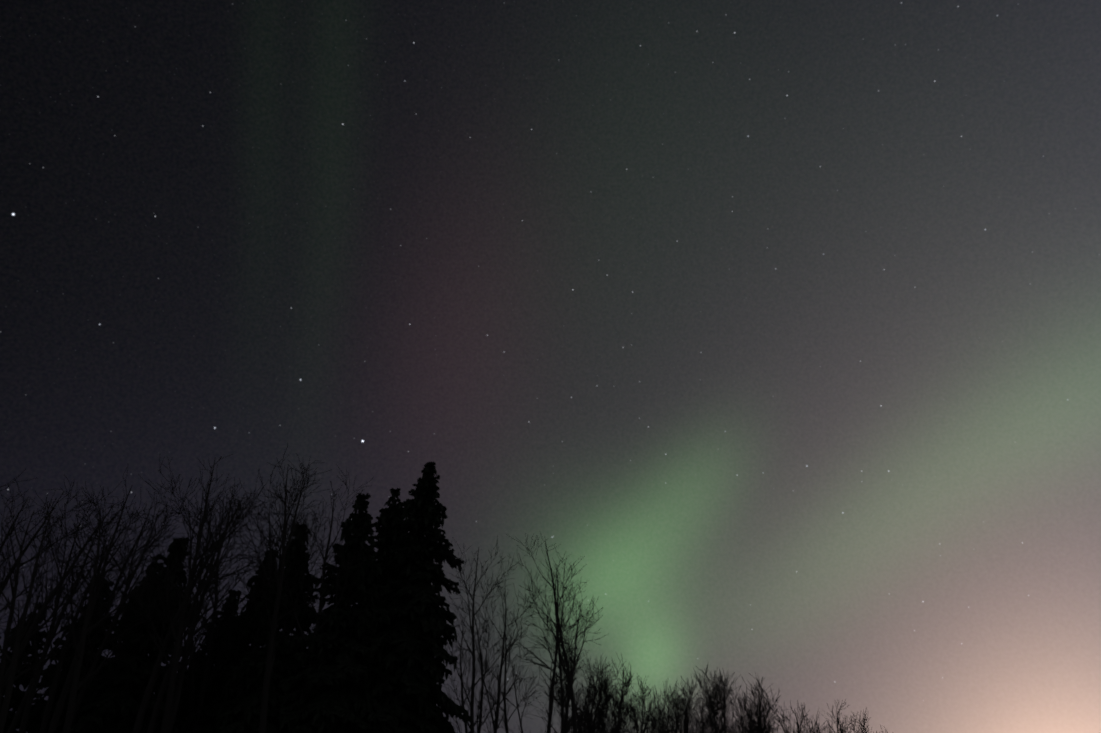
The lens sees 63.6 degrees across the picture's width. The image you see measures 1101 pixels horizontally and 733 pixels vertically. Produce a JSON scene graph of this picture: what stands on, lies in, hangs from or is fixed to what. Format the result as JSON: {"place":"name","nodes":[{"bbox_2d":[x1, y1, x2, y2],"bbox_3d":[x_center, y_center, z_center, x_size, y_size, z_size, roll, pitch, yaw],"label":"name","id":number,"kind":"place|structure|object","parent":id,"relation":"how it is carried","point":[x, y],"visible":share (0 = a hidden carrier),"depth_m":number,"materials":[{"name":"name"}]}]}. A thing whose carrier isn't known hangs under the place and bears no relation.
{"place":"outdoors","nodes":[
{"label":"outdoors","id":0,"kind":"place"},
{"bbox_2d":[0,0,1100,732],"label":"sky","id":1,"kind":"structure","parent":0,"point":[779,319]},
{"bbox_3d":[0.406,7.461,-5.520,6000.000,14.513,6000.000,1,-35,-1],"label":"ground","id":2,"kind":"structure","parent":0,"visible":0},
{"bbox_2d":[0,469,35,544],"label":"aspen tree","id":3,"kind":"object","parent":2,"relation":"on","point":[14,482],"visible":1,"depth_m":25.37,"materials":[{"name":"black plant"}]},
{"bbox_2d":[0,602,47,732],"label":"spruce tree","id":4,"kind":"object","parent":2,"relation":"on","point":[17,695],"visible":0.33,"depth_m":29.27,"materials":[{"name":"black plant"}]},
{"bbox_2d":[0,480,47,621],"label":"aspen tree","id":5,"kind":"object","parent":2,"relation":"on","point":[3,543],"visible":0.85,"depth_m":26.36,"materials":[{"name":"black plant"}]},
{"bbox_2d":[0,506,79,732],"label":"aspen tree","id":6,"kind":"object","parent":2,"relation":"on","point":[10,682],"visible":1,"depth_m":22.12,"materials":[{"name":"black plant"}]},
{"bbox_2d":[0,493,100,709],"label":"aspen tree","id":7,"kind":"object","parent":2,"relation":"on","point":[6,642],"visible":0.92,"depth_m":23.12,"materials":[{"name":"black plant"}]},
{"bbox_2d":[0,490,105,633],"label":"aspen tree","id":8,"kind":"object","parent":2,"relation":"on","point":[6,579],"visible":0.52,"depth_m":28.45,"materials":[{"name":"black plant"}]},
{"bbox_2d":[7,500,120,732],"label":"aspen tree","id":9,"kind":"object","parent":2,"relation":"on","point":[16,720],"visible":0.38,"depth_m":26.50,"materials":[{"name":"black plant"}]},
{"bbox_2d":[20,579,113,732],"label":"spruce tree","id":10,"kind":"object","parent":2,"relation":"on","point":[35,718],"visible":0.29,"depth_m":27.23,"materials":[{"name":"black plant"}]},
{"bbox_2d":[19,497,114,732],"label":"aspen tree","id":11,"kind":"object","parent":2,"relation":"on","point":[27,708],"visible":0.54,"depth_m":25.51,"materials":[{"name":"black plant"}]},
{"bbox_2d":[0,475,135,692],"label":"aspen tree","id":12,"kind":"object","parent":2,"relation":"on","point":[45,604],"visible":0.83,"depth_m":24.65,"materials":[{"name":"black plant"}]},
{"bbox_2d":[33,505,154,732],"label":"aspen tree","id":13,"kind":"object","parent":2,"relation":"on","point":[47,711],"visible":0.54,"depth_m":26.49,"materials":[{"name":"black plant"}]},
{"bbox_2d":[47,468,154,732],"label":"aspen tree","id":14,"kind":"object","parent":2,"relation":"on","point":[66,689],"visible":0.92,"depth_m":24.94,"materials":[{"name":"black plant"}]},
{"bbox_2d":[61,523,152,722],"bbox_3d":[-14.196,11.490,26.033,3.668,15.381,2.479,-26,-42,32],"label":"aspen tree","id":15,"kind":"object","parent":2,"relation":"on","point":[82,705],"visible":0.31,"depth_m":28.27,"materials":[{"name":"black plant"}]},
{"bbox_2d":[48,486,179,732],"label":"aspen tree","id":16,"kind":"object","parent":2,"relation":"on","point":[76,686],"visible":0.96,"depth_m":24.11,"materials":[{"name":"black plant"}]},
{"bbox_2d":[61,485,193,655],"bbox_3d":[-13.933,10.915,26.233,4.436,16.573,3.051,-11,-37,16],"label":"aspen tree","id":17,"kind":"object","parent":2,"relation":"on","point":[116,586],"visible":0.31,"depth_m":29.66,"materials":[{"name":"black plant"}]},
{"bbox_2d":[87,524,172,677],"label":"aspen tree","id":18,"kind":"object","parent":2,"relation":"on","point":[112,642],"visible":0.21,"depth_m":30.65,"materials":[{"name":"black plant"}]},
{"bbox_2d":[70,537,194,732],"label":"spruce tree","id":19,"kind":"object","parent":2,"relation":"on","point":[115,707],"visible":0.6,"depth_m":26.82,"materials":[{"name":"black plant"}]},
{"bbox_2d":[95,554,171,732],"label":"spruce tree","id":20,"kind":"object","parent":2,"relation":"on","point":[132,618],"visible":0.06,"depth_m":30.51,"materials":[{"name":"black plant"}]},
{"bbox_2d":[70,484,198,731],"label":"aspen tree","id":21,"kind":"object","parent":2,"relation":"on","point":[96,658],"visible":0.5,"depth_m":27.18,"materials":[{"name":"black plant"}]},
{"bbox_2d":[134,484,235,732],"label":"aspen tree","id":22,"kind":"object","parent":2,"relation":"on","point":[163,700],"visible":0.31,"depth_m":28.72,"materials":[{"name":"black plant"}]},
{"bbox_2d":[114,475,257,732],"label":"aspen tree","id":23,"kind":"object","parent":2,"relation":"on","point":[156,709],"visible":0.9,"depth_m":25.06,"materials":[{"name":"black plant"}]},
{"bbox_2d":[134,497,238,730],"bbox_3d":[-12.687,12.004,28.357,4.363,17.218,2.641,19,-39,-25],"label":"aspen tree","id":24,"kind":"object","parent":2,"relation":"on","point":[190,684],"visible":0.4,"depth_m":30.67,"materials":[{"name":"black plant"}]},
{"bbox_2d":[131,468,268,732],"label":"aspen tree","id":25,"kind":"object","parent":2,"relation":"on","point":[144,704],"visible":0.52,"depth_m":25.56,"materials":[{"name":"black plant"}]},
{"bbox_2d":[138,454,272,732],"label":"aspen tree","id":26,"kind":"object","parent":2,"relation":"on","point":[177,656],"visible":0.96,"depth_m":25.01,"materials":[{"name":"black plant"}]},
{"bbox_2d":[173,589,240,732],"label":"spruce tree","id":27,"kind":"object","parent":2,"relation":"on","point":[181,715],"visible":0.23,"depth_m":32.40,"materials":[{"name":"black plant"}]},
{"bbox_2d":[154,504,259,693],"bbox_3d":[-12.390,12.479,28.949,4.369,17.097,3.330,22,-41,-29],"label":"aspen tree","id":28,"kind":"object","parent":2,"relation":"on","point":[209,609],"visible":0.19,"depth_m":32.44,"materials":[{"name":"black plant"}]},
{"bbox_2d":[183,482,256,732],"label":"aspen tree","id":29,"kind":"object","parent":2,"relation":"on","point":[207,667],"visible":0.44,"depth_m":29.38,"materials":[{"name":"black plant"}]},
{"bbox_2d":[143,463,301,732],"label":"aspen tree","id":30,"kind":"object","parent":2,"relation":"on","point":[179,685],"visible":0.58,"depth_m":26.34,"materials":[{"name":"black plant"}]},
{"bbox_2d":[180,549,278,732],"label":"spruce tree","id":31,"kind":"object","parent":2,"relation":"on","point":[208,721],"visible":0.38,"depth_m":30.20,"materials":[{"name":"black plant"}]},
{"bbox_2d":[213,474,321,717],"bbox_3d":[-10.309,12.215,28.942,3.766,17.518,4.512,1,-35,-1],"label":"aspen tree","id":32,"kind":"object","parent":2,"relation":"on","point":[241,689],"visible":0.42,"depth_m":31.92,"materials":[{"name":"black plant"}]},
{"bbox_2d":[215,524,322,732],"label":"spruce tree","id":33,"kind":"object","parent":2,"relation":"on","point":[248,701],"visible":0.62,"depth_m":27.57,"materials":[{"name":"black plant"}]},
{"bbox_2d":[219,459,327,654],"bbox_3d":[-9.047,10.730,27.264,4.043,18.054,3.451,18,-39,-24],"label":"aspen tree","id":34,"kind":"object","parent":2,"relation":"on","point":[266,575],"visible":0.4,"depth_m":30.14,"materials":[{"name":"black plant"}]},
{"bbox_2d":[239,500,315,645],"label":"aspen tree","id":35,"kind":"object","parent":2,"relation":"on","point":[268,537],"visible":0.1,"depth_m":32.91,"materials":[{"name":"black plant"}]},
{"bbox_2d":[240,443,331,732],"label":"aspen tree","id":36,"kind":"object","parent":2,"relation":"on","point":[272,644],"visible":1,"depth_m":25.47,"materials":[{"name":"black plant"}]},
{"bbox_2d":[236,495,343,631],"bbox_3d":[-10.525,13.291,31.376,4.464,18.557,3.210,-29,-44,35],"label":"aspen tree","id":37,"kind":"object","parent":2,"relation":"on","point":[315,514],"visible":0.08,"depth_m":35.18,"materials":[{"name":"black plant"}]},
{"bbox_2d":[241,521,343,645],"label":"aspen tree","id":38,"kind":"object","parent":2,"relation":"on","point":[339,542],"visible":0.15,"depth_m":33.67,"materials":[{"name":"black plant"}]},
{"bbox_2d":[264,464,379,732],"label":"aspen tree","id":39,"kind":"object","parent":2,"relation":"on","point":[317,626],"visible":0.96,"depth_m":28.11,"materials":[{"name":"black plant"}]},
{"bbox_2d":[273,493,393,732],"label":"spruce tree","id":40,"kind":"object","parent":2,"relation":"on","point":[339,698],"visible":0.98,"depth_m":27.17,"materials":[{"name":"black plant"}]},
{"bbox_2d":[371,488,433,700],"bbox_3d":[-5.299,12.028,28.971,4.016,17.872,3.949,1,-35,-1],"label":"spruce tree","id":41,"kind":"object","parent":2,"relation":"on","point":[389,514],"visible":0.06,"depth_m":32.69,"materials":[{"name":"black plant"}]},
{"bbox_2d":[354,461,470,732],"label":"spruce tree","id":42,"kind":"object","parent":2,"relation":"on","point":[412,625],"visible":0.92,"depth_m":28.84,"materials":[{"name":"black plant"}]},
{"bbox_2d":[443,615,501,732],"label":"aspen tree","id":43,"kind":"object","parent":2,"relation":"on","point":[466,724],"visible":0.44,"depth_m":35.67,"materials":[{"name":"black plant"}]},
{"bbox_2d":[430,536,520,732],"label":"aspen tree","id":44,"kind":"object","parent":2,"relation":"on","point":[471,704],"visible":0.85,"depth_m":28.78,"materials":[{"name":"black plant"}]},
{"bbox_2d":[456,576,527,732],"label":"aspen tree","id":45,"kind":"object","parent":2,"relation":"on","point":[479,714],"visible":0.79,"depth_m":34.43,"materials":[{"name":"black plant"}]},
{"bbox_2d":[465,650,527,732],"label":"aspen tree","id":46,"kind":"object","parent":2,"relation":"on","point":[493,720],"visible":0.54,"depth_m":37.72,"materials":[{"name":"black plant"}]},
{"bbox_2d":[461,566,542,732],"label":"aspen tree","id":47,"kind":"object","parent":2,"relation":"on","point":[496,724],"visible":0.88,"depth_m":33.41,"materials":[{"name":"black plant"}]},
{"bbox_2d":[459,597,548,732],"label":"aspen tree","id":48,"kind":"object","parent":2,"relation":"on","point":[518,705],"visible":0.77,"depth_m":35.75,"materials":[{"name":"black plant"}]},
{"bbox_2d":[492,650,545,732],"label":"aspen tree","id":49,"kind":"object","parent":2,"relation":"on","point":[520,721],"visible":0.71,"depth_m":38.16,"materials":[{"name":"black plant"}]},
{"bbox_2d":[493,549,590,732],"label":"aspen tree","id":50,"kind":"object","parent":2,"relation":"on","point":[563,697],"visible":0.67,"depth_m":33.13,"materials":[{"name":"black plant"}]},
{"bbox_2d":[506,531,608,732],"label":"aspen tree","id":51,"kind":"object","parent":2,"relation":"on","point":[569,674],"visible":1,"depth_m":28.24,"materials":[{"name":"black plant"}]},
{"bbox_2d":[519,566,600,732],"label":"aspen tree","id":52,"kind":"object","parent":2,"relation":"on","point":[551,701],"visible":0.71,"depth_m":30.13,"materials":[{"name":"black plant"}]},
{"bbox_2d":[532,613,593,732],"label":"aspen tree","id":53,"kind":"object","parent":2,"relation":"on","point":[575,670],"visible":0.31,"depth_m":36.75,"materials":[{"name":"black plant"}]},
{"bbox_2d":[540,649,592,732],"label":"young aspen tree","id":54,"kind":"object","parent":2,"relation":"on","point":[564,692],"visible":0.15,"depth_m":42.99,"materials":[{"name":"black plant"}]},
{"bbox_2d":[536,600,603,732],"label":"aspen tree","id":55,"kind":"object","parent":2,"relation":"on","point":[567,721],"visible":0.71,"depth_m":32.97,"materials":[{"name":"black plant"}]},
{"bbox_2d":[568,650,618,732],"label":"young aspen tree","id":56,"kind":"object","parent":2,"relation":"on","point":[589,729],"visible":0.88,"depth_m":35.21,"materials":[{"name":"black plant"}]},
{"bbox_2d":[564,663,625,732],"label":"young aspen tree","id":57,"kind":"object","parent":2,"relation":"on","point":[597,701],"visible":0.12,"depth_m":37.02,"materials":[{"name":"black plant"}]},
{"bbox_2d":[578,686,614,732],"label":"young aspen tree","id":58,"kind":"object","parent":2,"relation":"on","point":[598,713],"visible":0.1,"depth_m":38.66,"materials":[{"name":"black plant"}]},
{"bbox_2d":[588,674,620,732],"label":"young aspen tree","id":59,"kind":"object","parent":2,"relation":"on","point":[606,700],"visible":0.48,"depth_m":36.83,"materials":[{"name":"black plant"}]},
{"bbox_2d":[597,697,635,732],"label":"young aspen tree","id":60,"kind":"object","parent":2,"relation":"on","point":[616,727],"visible":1,"depth_m":34.43,"materials":[{"name":"black plant"}]},
{"bbox_2d":[597,653,641,732],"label":"young aspen tree","id":61,"kind":"object","parent":2,"relation":"on","point":[626,685],"visible":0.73,"depth_m":36.83,"materials":[{"name":"black plant"}]},
{"bbox_2d":[615,690,648,732],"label":"young aspen tree","id":62,"kind":"object","parent":2,"relation":"on","point":[633,727],"visible":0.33,"depth_m":41.58,"materials":[{"name":"black plant"}]},
{"bbox_2d":[607,674,659,732],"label":"young aspen tree","id":63,"kind":"object","parent":2,"relation":"on","point":[643,692],"visible":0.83,"depth_m":38.16,"materials":[{"name":"black plant"}]},
{"bbox_2d":[630,698,659,732],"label":"young aspen tree","id":64,"kind":"object","parent":2,"relation":"on","point":[644,719],"visible":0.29,"depth_m":40.86,"materials":[{"name":"black plant"}]},
{"bbox_2d":[640,685,678,732],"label":"young aspen tree","id":65,"kind":"object","parent":2,"relation":"on","point":[660,720],"visible":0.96,"depth_m":36.85,"materials":[{"name":"black plant"}]},
{"bbox_2d":[649,681,687,732],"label":"young aspen tree","id":66,"kind":"object","parent":2,"relation":"on","point":[671,701],"visible":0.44,"depth_m":37.73,"materials":[{"name":"black plant"}]},
{"bbox_2d":[665,697,692,732],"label":"young aspen tree","id":67,"kind":"object","parent":2,"relation":"on","point":[680,710],"visible":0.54,"depth_m":36.69,"materials":[{"name":"black plant"}]},
{"bbox_2d":[665,677,704,732],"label":"young aspen tree","id":68,"kind":"object","parent":2,"relation":"on","point":[686,714],"visible":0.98,"depth_m":35.19,"materials":[{"name":"black plant"}]},
{"bbox_2d":[674,695,697,732],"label":"young aspen tree","id":69,"kind":"object","parent":2,"relation":"on","point":[688,713],"visible":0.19,"depth_m":37.90,"materials":[{"name":"black plant"}]},
{"bbox_2d":[679,722,702,732],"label":"young aspen tree","id":70,"kind":"object","parent":2,"relation":"on","point":[687,728],"visible":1,"depth_m":33.19,"materials":[{"name":"black plant"}]},
{"bbox_2d":[682,684,717,732],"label":"young aspen tree","id":71,"kind":"object","parent":2,"relation":"on","point":[699,702],"visible":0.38,"depth_m":41.00,"materials":[{"name":"black plant"}]},
{"bbox_2d":[690,706,710,732],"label":"young aspen tree","id":72,"kind":"object","parent":2,"relation":"on","point":[699,722],"visible":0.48,"depth_m":39.77,"materials":[{"name":"black plant"}]},
{"bbox_2d":[692,706,726,732],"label":"young aspen tree","id":73,"kind":"object","parent":2,"relation":"on","point":[711,725],"visible":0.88,"depth_m":38.82,"materials":[{"name":"black plant"}]},
{"bbox_2d":[693,665,734,732],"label":"young aspen tree","id":74,"kind":"object","parent":2,"relation":"on","point":[705,688],"visible":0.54,"depth_m":39.71,"materials":[{"name":"black plant"}]},
{"bbox_2d":[697,683,732,732],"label":"young aspen tree","id":75,"kind":"object","parent":2,"relation":"on","point":[708,708],"visible":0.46,"depth_m":39.48,"materials":[{"name":"black plant"}]},
{"bbox_2d":[696,667,741,732],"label":"young aspen tree","id":76,"kind":"object","parent":2,"relation":"on","point":[724,695],"visible":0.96,"depth_m":39.30,"materials":[{"name":"black plant"}]},
{"bbox_2d":[719,702,755,732],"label":"young aspen tree","id":77,"kind":"object","parent":2,"relation":"on","point":[736,727],"visible":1,"depth_m":33.71,"materials":[{"name":"black plant"}]},
{"bbox_2d":[722,681,762,731],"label":"young aspen tree","id":78,"kind":"object","parent":2,"relation":"on","point":[742,703],"visible":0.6,"depth_m":40.79,"materials":[{"name":"black plant"}]},
{"bbox_2d":[725,703,773,732],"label":"young aspen tree","id":79,"kind":"object","parent":2,"relation":"on","point":[746,720],"visible":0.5,"depth_m":38.85,"materials":[{"name":"black plant"}]},
{"bbox_2d":[740,694,779,731],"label":"young aspen tree","id":80,"kind":"object","parent":2,"relation":"on","point":[764,715],"visible":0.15,"depth_m":40.42,"materials":[{"name":"black plant"}]},
{"bbox_2d":[740,673,787,732],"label":"young aspen tree","id":81,"kind":"object","parent":2,"relation":"on","point":[758,706],"visible":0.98,"depth_m":36.93,"materials":[{"name":"black plant"}]},
{"bbox_2d":[763,717,788,732],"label":"young aspen tree","id":82,"kind":"object","parent":2,"relation":"on","point":[771,727],"visible":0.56,"depth_m":39.30,"materials":[{"name":"black plant"}]},
{"bbox_2d":[768,705,811,732],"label":"young aspen tree","id":83,"kind":"object","parent":2,"relation":"on","point":[783,720],"visible":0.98,"depth_m":34.94,"materials":[{"name":"black plant"}]},
{"bbox_2d":[769,700,819,732],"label":"young aspen tree","id":84,"kind":"object","parent":2,"relation":"on","point":[798,725],"visible":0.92,"depth_m":35.39,"materials":[{"name":"black plant"}]},
{"bbox_2d":[795,720,825,732],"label":"young aspen tree","id":85,"kind":"object","parent":2,"relation":"on","point":[809,727],"visible":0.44,"depth_m":39.93,"materials":[{"name":"black plant"}]},
{"bbox_2d":[799,708,825,732],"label":"young aspen tree","id":86,"kind":"object","parent":2,"relation":"on","point":[817,727],"visible":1,"depth_m":33.61,"materials":[{"name":"black plant"}]},
{"bbox_2d":[817,700,848,732],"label":"young aspen tree","id":87,"kind":"object","parent":2,"relation":"on","point":[834,718],"visible":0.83,"depth_m":39.03,"materials":[{"name":"black plant"}]},
{"bbox_2d":[833,716,850,732],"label":"young aspen tree","id":88,"kind":"object","parent":2,"relation":"on","point":[840,730],"visible":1,"depth_m":38.16,"materials":[{"name":"black plant"}]},
{"bbox_2d":[829,712,866,732],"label":"young aspen tree","id":89,"kind":"object","parent":2,"relation":"on","point":[853,726],"visible":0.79,"depth_m":38.94,"materials":[{"name":"black plant"}]},
{"bbox_2d":[849,707,879,732],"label":"young aspen tree","id":90,"kind":"object","parent":2,"relation":"on","point":[864,728],"visible":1,"depth_m":33.91,"materials":[{"name":"black plant"}]}
]}

